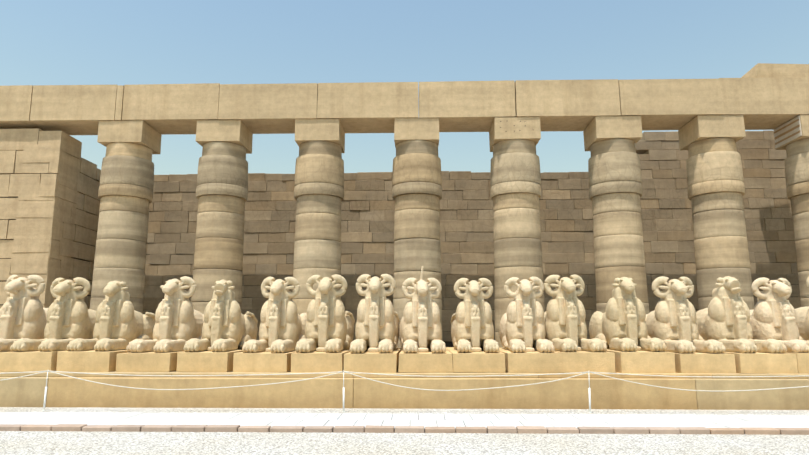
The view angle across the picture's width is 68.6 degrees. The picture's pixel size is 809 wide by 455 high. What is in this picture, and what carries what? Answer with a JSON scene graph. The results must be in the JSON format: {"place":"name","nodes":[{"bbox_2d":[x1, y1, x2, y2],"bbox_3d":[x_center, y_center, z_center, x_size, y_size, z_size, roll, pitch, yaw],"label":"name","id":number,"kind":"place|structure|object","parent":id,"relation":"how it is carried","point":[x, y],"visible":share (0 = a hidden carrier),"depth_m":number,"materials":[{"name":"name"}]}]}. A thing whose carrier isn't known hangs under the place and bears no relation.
{"place":"outdoors","nodes":[
{"label":"outdoors","id":0,"kind":"place"},
{"bbox_2d":[90,142,153,313],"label":"column","id":1,"kind":"structure","parent":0,"point":[125,194],"depth_m":24.89,"materials":[{"name":"stone"}]},
{"bbox_2d":[97,115,808,153],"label":"column abaci","id":2,"kind":"object","parent":1,"relation":"on","point":[597,129],"depth_m":25.08,"materials":[{"name":"stone"}]},
{"bbox_2d":[0,77,808,134],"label":"architrave","id":3,"kind":"object","parent":2,"relation":"on","point":[578,105],"visible":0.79,"depth_m":25.25,"materials":[{"name":"stone"}]},
{"bbox_2d":[741,63,808,77],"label":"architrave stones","id":4,"kind":"object","parent":3,"relation":"on","point":[764,70],"visible":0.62,"depth_m":25.41,"materials":[{"name":"beige stone"}]},
{"bbox_2d":[774,116,801,147],"bbox_3d":[16.500,-4.093,25.532,0.055,0.850,1.800,0,-10,1],"label":"abacus plaster face","id":5,"kind":"object","parent":2,"relation":"attached to","point":[788,134],"visible":0.69,"depth_m":25.41},
{"bbox_2d":[774,119,799,144],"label":"abacus painted bands","id":6,"kind":"object","parent":5,"relation":"attached to","point":[786,132],"visible":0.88,"depth_m":25.48,"materials":[{"name":"brown paint"}]},
{"bbox_2d":[191,142,247,313],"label":"column","id":7,"kind":"structure","parent":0,"point":[222,188],"depth_m":24.75,"materials":[{"name":"stone"}]},
{"bbox_2d":[292,141,343,314],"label":"column","id":8,"kind":"structure","parent":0,"point":[319,185],"depth_m":24.65,"materials":[{"name":"stone"}]},
{"bbox_2d":[0,368,808,409],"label":"platform wall","id":9,"kind":"structure","parent":0,"point":[361,392],"depth_m":13.71,"materials":[{"name":"stone"}]},
{"bbox_2d":[0,347,808,373],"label":"statue pedestals","id":10,"kind":"object","parent":9,"relation":"on","point":[452,360],"visible":0.79,"depth_m":14.20,"materials":[{"name":"stone"}]},
{"bbox_2d":[0,275,47,351],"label":"ram sphinx","id":11,"kind":"object","parent":10,"relation":"on","point":[23,312],"visible":0.48,"depth_m":16.05,"materials":[{"name":"stone"}]},
{"bbox_2d":[10,277,95,351],"bbox_3d":[-9.194,2.447,16.614,1.216,2.022,3.875,0,-10,0],"label":"ram sphinx","id":12,"kind":"object","parent":10,"relation":"on","point":[71,316],"visible":0.71,"depth_m":15.85,"materials":[{"name":"stone"}]},
{"bbox_2d":[67,281,155,351],"bbox_3d":[-7.921,2.492,16.608,1.169,1.922,3.805,0,-10,-2],"label":"ram sphinx","id":13,"kind":"object","parent":10,"relation":"on","point":[121,323],"visible":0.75,"depth_m":15.88,"materials":[{"name":"stone"}]},
{"bbox_2d":[126,276,203,352],"bbox_3d":[-6.274,2.449,16.639,1.210,2.074,3.867,-1,-10,3],"label":"ram sphinx","id":14,"kind":"object","parent":10,"relation":"on","point":[179,320],"visible":0.77,"depth_m":15.86,"materials":[{"name":"stone"}]},
{"bbox_2d":[184,279,257,351],"bbox_3d":[-4.947,2.459,16.497,1.185,1.936,3.811,0,-10,-1],"label":"ram sphinx","id":15,"kind":"object","parent":10,"relation":"on","point":[228,325],"visible":0.98,"depth_m":15.77,"materials":[{"name":"stone"}]},
{"bbox_2d":[242,277,306,352],"bbox_3d":[-3.389,2.438,16.506,1.213,2.056,3.831,0,-10,3],"label":"ram sphinx","id":16,"kind":"object","parent":10,"relation":"on","point":[282,326],"visible":0.96,"depth_m":15.76,"materials":[{"name":"stone"}]},
{"bbox_2d":[295,274,354,352],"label":"ram sphinx","id":17,"kind":"object","parent":10,"relation":"on","point":[329,325],"visible":0.98,"depth_m":15.80,"materials":[{"name":"stone"}]},
{"bbox_2d":[350,274,399,353],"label":"ram sphinx","id":18,"kind":"object","parent":10,"relation":"on","point":[377,325],"visible":1,"depth_m":15.68,"materials":[{"name":"stone"}]},
{"bbox_2d":[399,266,445,352],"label":"ram sphinx","id":19,"kind":"object","parent":10,"relation":"on","point":[420,329],"visible":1,"depth_m":15.60,"materials":[{"name":"stone"}]},
{"bbox_2d":[450,278,498,352],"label":"ram sphinx","id":20,"kind":"object","parent":10,"relation":"on","point":[472,327],"visible":1,"depth_m":15.63,"materials":[{"name":"stone"}]},
{"bbox_2d":[499,277,554,352],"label":"ram sphinx","id":21,"kind":"object","parent":10,"relation":"on","point":[522,329],"visible":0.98,"depth_m":15.59,"materials":[{"name":"stone"}]},
{"bbox_2d":[544,274,606,351],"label":"ram sphinx","id":22,"kind":"object","parent":10,"relation":"on","point":[564,321],"visible":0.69,"depth_m":15.55,"materials":[{"name":"stone"}]},
{"bbox_2d":[589,277,666,351],"bbox_3d":[5.961,2.396,16.288,1.214,1.989,3.914,-1,-10,5],"label":"ram sphinx","id":23,"kind":"object","parent":10,"relation":"on","point":[619,324],"visible":0.92,"depth_m":15.53,"materials":[{"name":"stone"}]},
{"bbox_2d":[645,276,725,353],"bbox_3d":[7.226,2.397,16.224,1.241,2.032,3.895,0,-10,2],"label":"ram sphinx","id":24,"kind":"object","parent":10,"relation":"on","point":[670,319],"visible":0.71,"depth_m":15.46,"materials":[{"name":"stone"}]},
{"bbox_2d":[696,276,786,353],"bbox_3d":[8.623,2.378,16.148,1.220,2.011,3.899,0,-10,1],"label":"ram sphinx","id":25,"kind":"object","parent":10,"relation":"on","point":[724,317],"visible":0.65,"depth_m":15.38,"materials":[{"name":"stone"}]},
{"bbox_2d":[750,277,808,352],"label":"ram sphinx","id":26,"kind":"object","parent":10,"relation":"on","point":[773,314],"visible":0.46,"depth_m":15.47,"materials":[{"name":"stone"}]},
{"bbox_2d":[795,277,808,340],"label":"ram sphinx","id":27,"kind":"object","parent":10,"relation":"on","point":[802,316],"visible":0.25,"depth_m":16.38,"materials":[{"name":"stone"}]},
{"bbox_2d":[0,407,808,454],"bbox_3d":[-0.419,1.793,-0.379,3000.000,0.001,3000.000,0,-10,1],"label":"gravel ground","id":28,"kind":"structure","parent":0,"point":[137,443],"depth_m":9.67,"materials":[{"name":"beige gravel"}]},
{"bbox_2d":[42,370,48,410],"bbox_3d":[-8.023,3.668,13.252,0.057,0.950,0.060,0,-10,1],"label":"rope post","id":29,"kind":"object","parent":28,"relation":"on","point":[45,394],"visible":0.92,"depth_m":13.22,"materials":[{"name":"white metal"}]},
{"bbox_2d":[0,371,46,380],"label":"barrier rope","id":30,"kind":"object","parent":29,"relation":"attached to","point":[23,372],"visible":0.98,"depth_m":13.32,"materials":[{"name":"white fabric"}]},
{"bbox_2d":[48,371,343,389],"bbox_3d":[-4.685,3.406,13.194,6.681,0.416,0.042,0,-10,2],"label":"barrier rope","id":31,"kind":"object","parent":29,"relation":"attached to","point":[194,375],"visible":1,"depth_m":13.18,"materials":[{"name":"white fabric"}]},
{"bbox_2d":[0,173,96,304],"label":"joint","id":32,"kind":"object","parent":28,"relation":"on","point":[13,239],"depth_m":25.27,"materials":[{"name":"brown stone"}]},
{"bbox_2d":[0,128,100,308],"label":"pier wall","id":33,"kind":"structure","parent":28,"relation":"on","point":[52,184],"depth_m":25.38,"materials":[{"name":"stone"}]},
{"bbox_2d":[342,370,344,412],"bbox_3d":[-1.336,3.639,13.080,0.060,0.950,0.057,-3,-10,19],"label":"rope post","id":34,"kind":"object","parent":28,"relation":"on","point":[343,411],"visible":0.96,"depth_m":13.05,"materials":[{"name":"white metal"}]},
{"bbox_2d":[344,371,588,390],"bbox_3d":[1.353,3.381,13.046,5.410,0.416,0.042,0,-10,1],"label":"barrier rope","id":35,"kind":"object","parent":34,"relation":"attached to","point":[466,376],"visible":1,"depth_m":13.04,"materials":[{"name":"white fabric"}]},
{"bbox_2d":[20,415,780,433],"bbox_3d":[-0.106,3.805,11.457,68.000,0.080,1.980,0,-10,1],"label":"paving bed","id":36,"kind":"object","parent":28,"relation":"on","point":[382,423],"depth_m":10.53,"materials":[{"name":"grey concrete"}]},
{"bbox_2d":[0,412,808,428],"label":"paving slabs","id":37,"kind":"structure","parent":36,"relation":"on","point":[468,420],"depth_m":11.62,"materials":[{"name":"grey stone"}]},
{"bbox_2d":[588,371,591,412],"bbox_3d":[4.035,3.617,12.945,0.058,0.950,0.069,-7,-12,34],"label":"rope post","id":38,"kind":"object","parent":37,"relation":"on","point":[589,397],"visible":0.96,"depth_m":12.91,"materials":[{"name":"white metal"}]},
{"bbox_2d":[0,424,808,434],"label":"kerb stones","id":39,"kind":"object","parent":36,"relation":"on","point":[412,429],"visible":0.65,"depth_m":10.49,"materials":[{"name":"beige stone"}]},
{"bbox_3d":[10.541,3.588,12.773,0.079,0.950,0.062,0,-10,1],"label":"rope post","id":40,"kind":"object","parent":28,"relation":"on","visible":0},
{"bbox_2d":[589,372,808,391],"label":"barrier rope","id":41,"kind":"object","parent":40,"relation":"attached to","point":[701,376],"visible":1,"depth_m":12.91,"materials":[{"name":"white fabric"}]},
{"bbox_2d":[0,0,808,174],"label":"sky","id":42,"kind":"structure","parent":0,"point":[43,42],"materials":[{"name":"blue"}]},
{"bbox_2d":[392,140,442,347],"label":"column","id":43,"kind":"structure","parent":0,"point":[416,186],"depth_m":24.53,"materials":[{"name":"stone"}]},
{"bbox_2d":[143,130,800,346],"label":"back wall","id":44,"kind":"structure","parent":0,"point":[467,220],"depth_m":28.46,"materials":[{"name":"brown stone"}]},
{"bbox_2d":[490,139,544,347],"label":"column","id":45,"kind":"structure","parent":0,"point":[515,189],"depth_m":24.41,"materials":[{"name":"stone"}]},
{"bbox_2d":[588,138,648,313],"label":"column","id":46,"kind":"structure","parent":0,"point":[615,181],"depth_m":24.33,"materials":[{"name":"stone"}]},
{"bbox_2d":[686,137,754,309],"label":"column","id":47,"kind":"structure","parent":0,"point":[716,187],"depth_m":24.26,"materials":[{"name":"stone"}]},
{"bbox_2d":[784,138,808,306],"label":"column","id":48,"kind":"structure","parent":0,"point":[796,161],"depth_m":24.72,"materials":[{"name":"stone"}]}
]}

